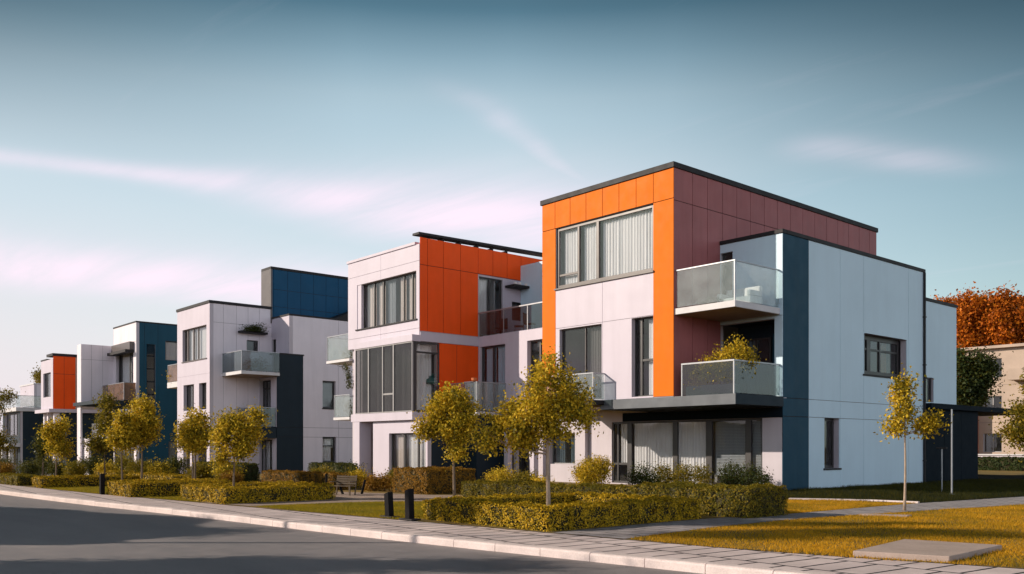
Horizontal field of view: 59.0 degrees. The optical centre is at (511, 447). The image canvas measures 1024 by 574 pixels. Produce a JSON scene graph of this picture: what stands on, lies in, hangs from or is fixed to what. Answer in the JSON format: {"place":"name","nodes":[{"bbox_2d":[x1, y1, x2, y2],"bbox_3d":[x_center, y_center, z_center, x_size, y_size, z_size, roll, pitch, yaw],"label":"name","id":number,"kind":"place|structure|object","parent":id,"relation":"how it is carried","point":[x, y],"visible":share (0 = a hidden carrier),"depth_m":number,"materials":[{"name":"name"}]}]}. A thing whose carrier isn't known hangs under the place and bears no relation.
{"place":"outdoors","nodes":[
{"label":"outdoors","id":0,"kind":"place"},
{"bbox_2d":[0,383,42,475],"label":"house","id":1,"kind":"structure","parent":0,"point":[22,422],"depth_m":105.51,"materials":[{"name":"white paint"}]},
{"bbox_2d":[35,353,113,472],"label":"house","id":2,"kind":"structure","parent":0,"point":[58,383],"depth_m":95.21,"materials":[{"name":"white paint"}]},
{"bbox_2d":[48,486,108,493],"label":"lawn grass","id":3,"kind":"structure","parent":0,"point":[95,489],"depth_m":35.03,"materials":[{"name":"green plant"}]},
{"bbox_2d":[207,492,459,505],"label":"gravel path","id":4,"kind":"structure","parent":0,"point":[358,496],"depth_m":28.61,"materials":[{"name":"grey gravel"}]},
{"bbox_2d":[330,475,356,495],"bbox_3d":[-5.707,1.278,30.707,0.780,0.681,0.511,0,0,21],"label":"bench","id":5,"kind":"object","parent":4,"relation":"on","point":[347,479],"visible":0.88,"depth_m":30.80,"materials":[{"name":"brown wood"}]},
{"bbox_2d":[259,500,425,518],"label":"lawn grass","id":6,"kind":"structure","parent":0,"point":[365,506],"depth_m":23.85,"materials":[{"name":"green plant"}]},
{"bbox_2d":[0,494,701,573],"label":"road","id":7,"kind":"structure","parent":0,"point":[39,536],"depth_m":15.26,"materials":[{"name":"grey asphalt"}]},
{"bbox_2d":[0,489,829,573],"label":"kerb","id":8,"kind":"structure","parent":7,"relation":"on","point":[686,565],"depth_m":15.74,"materials":[{"name":"concrete"}]},
{"bbox_2d":[465,381,478,410],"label":"balcony railing","id":9,"kind":"object","parent":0,"point":[472,387],"visible":0.3,"depth_m":46.23,"materials":[{"name":"clear glass"}]},
{"bbox_2d":[0,484,1023,573],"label":"pavement","id":10,"kind":"structure","parent":0,"point":[820,563],"depth_m":15.36,"materials":[{"name":"grey concrete"}]},
{"bbox_2d":[99,474,104,493],"bbox_3d":[-14.198,1.261,31.343,0.140,0.718,0.170,0,0,-41],"label":"bollard","id":11,"kind":"object","parent":10,"relation":"on","point":[101,483],"visible":1,"depth_m":31.27,"materials":[{"name":"black metal"}]},
{"bbox_2d":[0,451,1023,568],"bbox_3d":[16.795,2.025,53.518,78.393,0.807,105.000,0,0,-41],"label":"front lawn","id":12,"kind":"structure","parent":0,"point":[992,472],"depth_m":17.89,"materials":[{"name":"green plant"}]},
{"bbox_2d":[0,462,16,472],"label":"shrub","id":13,"kind":"object","parent":12,"relation":"on","point":[5,468],"visible":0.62,"depth_m":56.06,"materials":[{"name":"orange plant"}]},
{"bbox_2d":[0,385,25,461],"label":"tree","id":14,"kind":"object","parent":12,"relation":"on","point":[8,398],"visible":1,"depth_m":45.57,"materials":[{"name":"green plant"}]},
{"bbox_2d":[0,472,37,486],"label":"hedge","id":15,"kind":"object","parent":12,"relation":"on","point":[18,479],"visible":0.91,"depth_m":38.84,"materials":[{"name":"green plant"}]},
{"bbox_2d":[11,456,44,475],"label":"shrub","id":16,"kind":"object","parent":12,"relation":"on","point":[29,468],"visible":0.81,"depth_m":54.24,"materials":[{"name":"green plant"}]},
{"bbox_2d":[26,419,58,475],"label":"tree","id":17,"kind":"object","parent":12,"relation":"on","point":[38,443],"visible":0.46,"depth_m":44.79,"materials":[{"name":"green plant"}]},
{"bbox_2d":[31,456,57,475],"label":"shrub","id":18,"kind":"object","parent":12,"relation":"on","point":[45,463],"visible":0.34,"depth_m":60.70,"materials":[{"name":"green plant"}]},
{"bbox_2d":[41,458,68,475],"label":"shrub","id":19,"kind":"object","parent":12,"relation":"on","point":[50,471],"visible":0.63,"depth_m":52.13,"materials":[{"name":"green plant"}]},
{"bbox_2d":[33,413,77,474],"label":"tree","id":20,"kind":"object","parent":12,"relation":"on","point":[56,437],"visible":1,"depth_m":40.18,"materials":[{"name":"green plant"}]},
{"bbox_2d":[57,456,86,475],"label":"shrub","id":21,"kind":"object","parent":12,"relation":"on","point":[74,469],"visible":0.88,"depth_m":50.27,"materials":[{"name":"green plant"}]},
{"bbox_2d":[77,452,106,474],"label":"shrub","id":22,"kind":"object","parent":12,"relation":"on","point":[90,461],"visible":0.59,"depth_m":55.96,"materials":[{"name":"green plant"}]},
{"bbox_2d":[80,386,119,474],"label":"tree","id":23,"kind":"object","parent":12,"relation":"on","point":[96,444],"visible":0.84,"depth_m":40.06,"materials":[{"name":"green plant"}]},
{"bbox_2d":[31,473,174,488],"bbox_3d":[-17.218,1.394,38.462,5.571,0.572,1.608,0,0,-41],"label":"hedge","id":24,"kind":"object","parent":12,"relation":"on","point":[51,481],"visible":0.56,"depth_m":37.08,"materials":[{"name":"green plant"}]},
{"bbox_2d":[91,457,120,471],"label":"shrub","id":25,"kind":"object","parent":12,"relation":"on","point":[108,465],"visible":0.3,"depth_m":48.44,"materials":[{"name":"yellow plant"}]},
{"bbox_2d":[110,452,137,470],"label":"shrub","id":26,"kind":"object","parent":12,"relation":"on","point":[118,461],"visible":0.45,"depth_m":53.08,"materials":[{"name":"green plant"}]},
{"bbox_2d":[101,404,148,479],"bbox_3d":[-14.816,-0.013,34.381,1.781,3.288,1.517,0,0,21],"label":"tree","id":27,"kind":"object","parent":12,"relation":"on","point":[121,435],"visible":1,"depth_m":34.17,"materials":[{"name":"green plant"}]},
{"bbox_2d":[73,321,189,474],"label":"house","id":28,"kind":"structure","parent":12,"relation":"on","point":[137,354],"depth_m":86.06,"materials":[{"name":"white paint"}]},
{"bbox_2d":[120,353,132,382],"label":"window","id":29,"kind":"structure","parent":28,"relation":"in","point":[127,358],"depth_m":87.44,"materials":[{"name":"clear glass"}]},
{"bbox_2d":[165,341,176,360],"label":"window","id":30,"kind":"structure","parent":28,"relation":"in","point":[170,347],"depth_m":86.38,"materials":[{"name":"glass"}]},
{"bbox_2d":[120,453,150,471],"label":"shrub","id":31,"kind":"object","parent":12,"relation":"on","point":[134,466],"visible":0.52,"depth_m":46.92,"materials":[{"name":"green plant"}]},
{"bbox_2d":[109,386,164,478],"bbox_3d":[-14.382,-0.374,35.023,1.996,4.011,2.279,0,0,-41],"label":"tree","id":32,"kind":"object","parent":12,"relation":"on","point":[150,425],"visible":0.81,"depth_m":34.84,"materials":[{"name":"green plant"}]},
{"bbox_2d":[94,470,191,479],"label":"hedge","id":33,"kind":"object","parent":12,"relation":"on","point":[152,475],"visible":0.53,"depth_m":38.05,"materials":[{"name":"green plant"}]},
{"bbox_2d":[137,454,178,473],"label":"shrub","id":34,"kind":"object","parent":12,"relation":"on","point":[160,467],"visible":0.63,"depth_m":45.20,"materials":[{"name":"green plant"}]},
{"bbox_2d":[106,477,231,497],"bbox_3d":[-11.945,1.372,31.531,3.580,0.615,2.604,0,0,-41],"label":"hedge","id":35,"kind":"object","parent":12,"relation":"on","point":[140,488],"visible":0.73,"depth_m":30.36,"materials":[{"name":"green plant"}]},
{"bbox_2d":[143,495,198,501],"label":"lawn grass","id":36,"kind":"structure","parent":12,"relation":"on","point":[172,497],"depth_m":28.98,"materials":[{"name":"green plant"}]},
{"bbox_2d":[160,454,191,476],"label":"shrub","id":37,"kind":"object","parent":12,"relation":"on","point":[179,468],"visible":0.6,"depth_m":50.19,"materials":[{"name":"green plant"}]},
{"bbox_2d":[166,413,205,478],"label":"tree","id":38,"kind":"object","parent":12,"relation":"on","point":[183,449],"visible":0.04,"depth_m":40.56,"materials":[{"name":"green plant"}]},
{"bbox_2d":[170,403,214,478],"bbox_3d":[-12.460,-0.076,35.925,1.561,3.415,2.083,0,0,-63],"label":"tree","id":39,"kind":"object","parent":12,"relation":"on","point":[191,428],"visible":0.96,"depth_m":35.69,"materials":[{"name":"green plant"}]},
{"bbox_2d":[183,458,215,478],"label":"shrub","id":40,"kind":"object","parent":12,"relation":"on","point":[201,469],"visible":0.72,"depth_m":44.00,"materials":[{"name":"green plant"}]},
{"bbox_2d":[214,462,247,479],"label":"shrub","id":41,"kind":"object","parent":12,"relation":"on","point":[228,468],"visible":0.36,"depth_m":40.40,"materials":[{"name":"green plant"}]},
{"bbox_2d":[219,469,243,482],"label":"shrub","id":42,"kind":"object","parent":12,"relation":"on","point":[238,478],"visible":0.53,"depth_m":38.53,"materials":[{"name":"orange plant"}]},
{"bbox_2d":[203,397,277,485],"bbox_3d":[-8.594,0.023,28.340,2.468,3.216,1.738,0,0,-12],"label":"tree","id":43,"kind":"object","parent":12,"relation":"on","point":[228,425],"visible":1,"depth_m":28.09,"materials":[{"name":"green plant"}]},
{"bbox_2d":[180,480,335,505],"bbox_3d":[-7.921,1.372,28.198,3.760,0.616,3.490,0,0,-41],"label":"hedge","id":44,"kind":"object","parent":12,"relation":"on","point":[252,492],"visible":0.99,"depth_m":27.09,"materials":[{"name":"green plant"}]},
{"bbox_2d":[167,266,352,473],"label":"house","id":45,"kind":"structure","parent":12,"relation":"on","point":[300,383],"depth_m":67.47,"materials":[{"name":"white paint"}]},
{"bbox_2d":[181,326,206,362],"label":"window","id":46,"kind":"structure","parent":45,"relation":"in","point":[198,337],"depth_m":67.76,"materials":[{"name":"white glass"}]},
{"bbox_2d":[240,322,268,331],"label":"shelf plant","id":47,"kind":"object","parent":45,"relation":"on","point":[256,328],"visible":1,"depth_m":66.56,"materials":[{"name":"green plant"}]},
{"bbox_2d":[244,356,267,371],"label":"balcony plant","id":48,"kind":"object","parent":45,"relation":"on","point":[253,364],"visible":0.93,"depth_m":65.95,"materials":[{"name":"green plant"}]},
{"bbox_2d":[263,380,270,424],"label":"balcony door","id":49,"kind":"structure","parent":45,"relation":"in","point":[267,388],"depth_m":67.33,"materials":[{"name":"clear glass"}]},
{"bbox_2d":[262,440,271,471],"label":"glass door","id":50,"kind":"structure","parent":45,"relation":"in","point":[266,441],"depth_m":67.29,"materials":[{"name":"glass"}]},
{"bbox_2d":[322,381,336,409],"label":"window","id":51,"kind":"structure","parent":45,"relation":"in","point":[324,382],"depth_m":68.78,"materials":[{"name":"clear glass"}]},
{"bbox_2d":[323,437,336,462],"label":"window","id":52,"kind":"structure","parent":45,"relation":"in","point":[327,445],"depth_m":68.85,"materials":[{"name":"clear glass"}]},
{"bbox_2d":[193,461,357,481],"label":"hedge","id":53,"kind":"object","parent":12,"relation":"on","point":[252,473],"visible":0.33,"depth_m":42.95,"materials":[{"name":"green plant"}]},
{"bbox_2d":[261,469,349,489],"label":"hedge","id":54,"kind":"object","parent":12,"relation":"on","point":[276,475],"visible":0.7,"depth_m":36.21,"materials":[{"name":"green plant"}]},
{"bbox_2d":[335,459,365,474],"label":"shrub","id":55,"kind":"object","parent":12,"relation":"on","point":[348,467],"visible":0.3,"depth_m":37.63,"materials":[{"name":"green plant"}]},
{"bbox_2d":[339,463,371,488],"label":"shrub","id":56,"kind":"object","parent":12,"relation":"on","point":[359,473],"visible":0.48,"depth_m":35.95,"materials":[{"name":"green plant"}]},
{"bbox_2d":[360,467,393,491],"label":"shrub","id":57,"kind":"object","parent":12,"relation":"on","point":[373,482],"visible":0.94,"depth_m":33.52,"materials":[{"name":"orange plant"}]},
{"bbox_2d":[380,492,399,517],"bbox_3d":[-2.836,1.327,20.957,0.260,0.599,0.500,0,0,-41],"label":"bollard","id":58,"kind":"object","parent":12,"relation":"on","point":[388,503],"visible":0.91,"depth_m":20.91,"materials":[{"name":"black metal"}]},
{"bbox_2d":[399,489,420,520],"bbox_3d":[-2.283,1.271,20.205,0.260,0.703,0.500,0,0,-41],"label":"bollard","id":59,"kind":"object","parent":12,"relation":"on","point":[409,504],"visible":1,"depth_m":20.15,"materials":[{"name":"black metal"}]},
{"bbox_2d":[391,465,475,494],"bbox_3d":[-2.807,1.175,32.678,2.349,1.009,2.298,0,0,-41],"label":"hedge","id":60,"kind":"object","parent":12,"relation":"on","point":[428,480],"visible":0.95,"depth_m":31.87,"materials":[{"name":"green plant"}]},
{"bbox_2d":[406,381,488,495],"bbox_3d":[-1.858,-0.216,28.153,2.380,3.694,2.178,0,0,-41],"label":"tree","id":61,"kind":"object","parent":12,"relation":"on","point":[450,412],"visible":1,"depth_m":27.91,"materials":[{"name":"green plant"}]},
{"bbox_2d":[326,232,588,482],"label":"house","id":62,"kind":"structure","parent":12,"relation":"on","point":[424,309],"depth_m":46.47,"materials":[{"name":"white paint"}]},
{"bbox_2d":[337,363,353,388],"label":"hanging plant","id":63,"kind":"object","parent":62,"relation":"hanging from","point":[348,376],"visible":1,"depth_m":50.15,"materials":[{"name":"green plant"}]},
{"bbox_2d":[355,272,416,330],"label":"window","id":64,"kind":"structure","parent":62,"relation":"in","point":[372,290],"depth_m":47.42,"materials":[{"name":"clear glass"}]},
{"bbox_2d":[355,341,418,413],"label":"bay window","id":65,"kind":"structure","parent":62,"relation":"in","point":[383,374],"depth_m":46.33,"materials":[{"name":"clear glass"}]},
{"bbox_2d":[392,433,425,468],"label":"window","id":66,"kind":"structure","parent":62,"relation":"in","point":[417,452],"depth_m":45.56,"materials":[{"name":"white glass"}]},
{"bbox_2d":[413,341,438,411],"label":"window","id":67,"kind":"structure","parent":62,"relation":"in","point":[424,352],"depth_m":45.56,"materials":[{"name":"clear glass"}]},
{"bbox_2d":[479,277,501,336],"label":"terrace door","id":68,"kind":"structure","parent":62,"relation":"in","point":[482,283],"depth_m":47.86,"materials":[{"name":"grey glass"}]},
{"bbox_2d":[482,344,504,411],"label":"window","id":69,"kind":"structure","parent":62,"relation":"in","point":[491,352],"depth_m":46.49,"materials":[{"name":"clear glass"}]},
{"bbox_2d":[531,340,541,384],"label":"window","id":70,"kind":"structure","parent":62,"relation":"in","point":[540,341],"depth_m":44.47,"materials":[{"name":"black glass"}]},
{"bbox_2d":[552,433,574,463],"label":"window","id":71,"kind":"structure","parent":62,"relation":"in","point":[560,453],"depth_m":43.00,"materials":[{"name":"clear glass"}]},
{"bbox_2d":[480,463,519,480],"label":"shrub","id":72,"kind":"object","parent":12,"relation":"on","point":[499,475],"visible":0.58,"depth_m":34.48,"materials":[{"name":"yellow plant"}]},
{"bbox_2d":[505,466,544,481],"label":"shrub","id":73,"kind":"object","parent":12,"relation":"on","point":[522,476],"visible":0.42,"depth_m":32.99,"materials":[{"name":"green plant"}]},
{"bbox_2d":[462,343,603,505],"bbox_3d":[0.430,-0.271,18.832,3.006,3.806,1.951,0,0,1],"label":"tree","id":74,"kind":"object","parent":12,"relation":"on","point":[540,403],"visible":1,"depth_m":18.83,"materials":[{"name":"green plant"}]},
{"bbox_2d":[421,491,701,533],"bbox_3d":[1.143,1.377,20.555,5.003,0.606,4.252,0,0,-41],"label":"hedge","id":75,"kind":"object","parent":12,"relation":"on","point":[567,510],"visible":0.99,"depth_m":19.18,"materials":[{"name":"green plant"}]},
{"bbox_2d":[569,453,614,485],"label":"shrub","id":76,"kind":"object","parent":12,"relation":"on","point":[597,468],"visible":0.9,"depth_m":33.67,"materials":[{"name":"yellow plant"}]},
{"bbox_2d":[460,479,788,517],"bbox_3d":[2.233,1.254,25.367,1.798,0.851,11.523,0,0,-41],"label":"hedge","id":77,"kind":"object","parent":12,"relation":"on","point":[757,500],"visible":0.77,"depth_m":21.84,"materials":[{"name":"green plant"}]},
{"bbox_2d":[621,461,667,484],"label":"shrub","id":78,"kind":"object","parent":12,"relation":"on","point":[638,474],"visible":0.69,"depth_m":33.65,"materials":[{"name":"green plant"}]},
{"bbox_2d":[649,460,718,483],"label":"shrub","id":79,"kind":"object","parent":12,"relation":"on","point":[682,474],"visible":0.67,"depth_m":33.88,"materials":[{"name":"green plant"}]},
{"bbox_2d":[540,161,957,489],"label":"house","id":80,"kind":"structure","parent":12,"relation":"on","point":[840,324],"depth_m":36.53,"materials":[{"name":"white paint"}]},
{"bbox_2d":[562,324,601,398],"bbox_3d":[3.050,-3.520,38.015,0.274,3.056,2.456,0,0,-41],"label":"window","id":81,"kind":"structure","parent":80,"relation":"in","point":[596,333],"depth_m":37.65,"materials":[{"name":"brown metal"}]},
{"bbox_2d":[554,204,653,290],"bbox_3d":[3.769,-8.081,36.997,0.418,2.663,5.496,0,0,-41],"label":"window","id":82,"kind":"structure","parent":80,"relation":"in","point":[627,238],"depth_m":36.94,"materials":[{"name":"white glass"}]},
{"bbox_2d":[635,317,652,396],"bbox_3d":[5.328,-3.540,35.504,0.271,3.096,1.096,0,0,-41],"label":"window","id":83,"kind":"structure","parent":80,"relation":"in","point":[650,359],"depth_m":35.54,"materials":[{"name":"clear glass"}]},
{"bbox_2d":[613,418,761,485],"bbox_3d":[7.132,0.220,37.650,0.193,2.696,7.766,0,0,-41],"label":"window","id":84,"kind":"structure","parent":80,"relation":"in","point":[677,441],"depth_m":37.61,"materials":[{"name":"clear glass"}]},
{"bbox_2d":[686,383,739,395],"bbox_3d":[7.358,-2.111,33.215,0.450,0.378,2.100,0,0,-41],"label":"planter","id":85,"kind":"object","parent":80,"relation":"on","point":[727,388],"visible":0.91,"depth_m":32.94,"materials":[{"name":"grey metal"}]},
{"bbox_2d":[683,332,766,390],"bbox_3d":[7.712,-3.119,33.471,1.738,2.115,3.213,0,0,-41],"label":"balcony plant","id":86,"kind":"object","parent":85,"relation":"in","point":[736,351],"visible":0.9,"depth_m":33.05,"materials":[{"name":"green plant"}]},
{"bbox_2d":[722,252,732,294],"bbox_3d":[8.619,-6.495,35.941,0.080,2.446,0.576,0,0,-41],"label":"balcony door","id":87,"kind":"structure","parent":80,"relation":"in","point":[723,255],"depth_m":36.12,"materials":[{"name":"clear glass"}]},
{"bbox_2d":[717,286,761,304],"bbox_3d":[8.566,-5.635,34.074,0.800,0.780,1.500,0,0,-41],"label":"outdoor sofa","id":88,"kind":"object","parent":80,"relation":"on","point":[751,294],"visible":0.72,"depth_m":33.72,"materials":[{"name":"white fabric"}]},
{"bbox_2d":[743,337,771,395],"bbox_3d":[9.781,-3.160,36.096,0.088,2.376,1.276,0,0,-41],"label":"balcony door","id":89,"kind":"structure","parent":80,"relation":"in","point":[770,338],"depth_m":36.03,"materials":[{"name":"black glass"}]},
{"bbox_2d":[823,418,841,469],"bbox_3d":[12.748,-0.134,36.403,1.320,2.068,0.390,0,0,-41],"label":"window","id":90,"kind":"structure","parent":80,"relation":"in","point":[826,467],"depth_m":36.81,"materials":[{"name":"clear glass"}]},
{"bbox_2d":[863,335,908,379],"bbox_3d":[16.067,-3.919,39.489,4.080,1.798,0.658,0,0,-41],"label":"window","id":91,"kind":"structure","parent":80,"relation":"in","point":[881,351],"depth_m":39.63,"materials":[{"name":"clear glass"}]},
{"bbox_2d":[789,498,918,502],"bbox_3d":[10.316,1.610,27.381,3.714,0.080,0.422,0,0,30],"label":"edging stone","id":92,"kind":"object","parent":12,"relation":"on","point":[856,499],"visible":0.55,"depth_m":27.36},
{"bbox_2d":[784,474,1023,502],"bbox_3d":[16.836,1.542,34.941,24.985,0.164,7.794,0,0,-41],"label":"ground cover","id":93,"kind":"object","parent":12,"relation":"on","point":[972,486],"visible":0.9,"depth_m":32.57,"materials":[{"name":"green plant"}]},
{"bbox_2d":[713,458,777,487],"bbox_3d":[8.667,1.025,33.727,1.295,1.265,2.536,0,0,-41],"label":"shrub","id":94,"kind":"object","parent":93,"relation":"on","point":[730,476],"visible":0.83,"depth_m":33.61,"materials":[{"name":"green plant"}]},
{"bbox_2d":[951,409,952,492],"bbox_3d":[15.182,0.155,31.229,0.180,2.950,0.171,0,0,-41],"label":"pole","id":95,"kind":"object","parent":93,"relation":"on","point":[952,451],"visible":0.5,"depth_m":31.20,"materials":[{"name":"grey metal"}]},
{"bbox_2d":[926,403,1015,481],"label":"garage","id":96,"kind":"structure","parent":93,"relation":"on","point":[965,441],"depth_m":44.01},
{"bbox_2d":[873,363,953,510],"bbox_3d":[10.216,-0.260,23.078,1.718,3.783,1.501,0,0,-41],"label":"sapling","id":97,"kind":"object","parent":12,"relation":"on","point":[904,400],"visible":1,"depth_m":23.02,"materials":[{"name":"green plant"}]},
{"bbox_2d":[853,539,1001,563],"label":"concrete slab","id":98,"kind":"structure","parent":12,"relation":"on","point":[923,550],"depth_m":13.48,"materials":[{"name":"grey concrete"}]},
{"bbox_2d":[949,281,992,379],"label":"autumn tree","id":99,"kind":"object","parent":12,"relation":"on","point":[969,313],"visible":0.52,"depth_m":110.94,"materials":[{"name":"orange plant"}]},
{"bbox_2d":[956,340,1013,420],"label":"tree","id":100,"kind":"object","parent":12,"relation":"on","point":[978,373],"visible":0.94,"depth_m":54.60,"materials":[{"name":"green plant"}]},
{"bbox_2d":[961,343,1023,453],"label":"apartment building","id":101,"kind":"structure","parent":12,"relation":"on","point":[1012,367],"depth_m":81.62,"materials":[{"name":"white paint"}]},
{"bbox_2d":[984,433,1001,451],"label":"window","id":102,"kind":"structure","parent":101,"relation":"in","point":[988,437],"depth_m":82.84,"materials":[{"name":"grey glass"}]},
{"bbox_2d":[975,283,1023,345],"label":"autumn tree","id":103,"kind":"object","parent":12,"relation":"on","point":[1005,317],"visible":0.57,"depth_m":109.07,"materials":[{"name":"orange plant"}]},
{"bbox_2d":[978,456,1023,470],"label":"hedge","id":104,"kind":"object","parent":12,"relation":"on","point":[1008,463],"visible":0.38,"depth_m":63.46,"materials":[{"name":"green plant"}]},
{"bbox_2d":[978,454,1023,456],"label":"garden wall","id":105,"kind":"structure","parent":12,"relation":"on","point":[999,455],"depth_m":67.19,"materials":[{"name":"white paint"}]},
{"bbox_2d":[988,368,1023,461],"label":"tree","id":106,"kind":"object","parent":12,"relation":"on","point":[1016,433],"visible":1,"depth_m":23.86,"materials":[{"name":"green plant"}]},
{"bbox_2d":[0,0,1023,433],"label":"sky","id":107,"kind":"structure","parent":0,"point":[157,157],"materials":[{"name":"blue"}]},
{"bbox_2d":[553,497,1023,538],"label":"garden path","id":108,"kind":"structure","parent":0,"point":[628,531],"depth_m":20.27,"materials":[{"name":"grey concrete"}]},
{"bbox_2d":[631,503,1023,566],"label":"lawn grass","id":109,"kind":"structure","parent":0,"point":[969,514],"depth_m":16.97,"materials":[{"name":"yellow plant"}]},
{"bbox_2d":[784,498,914,513],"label":"lawn grass","id":110,"kind":"structure","parent":0,"point":[835,504],"depth_m":25.34,"materials":[{"name":"green plant"}]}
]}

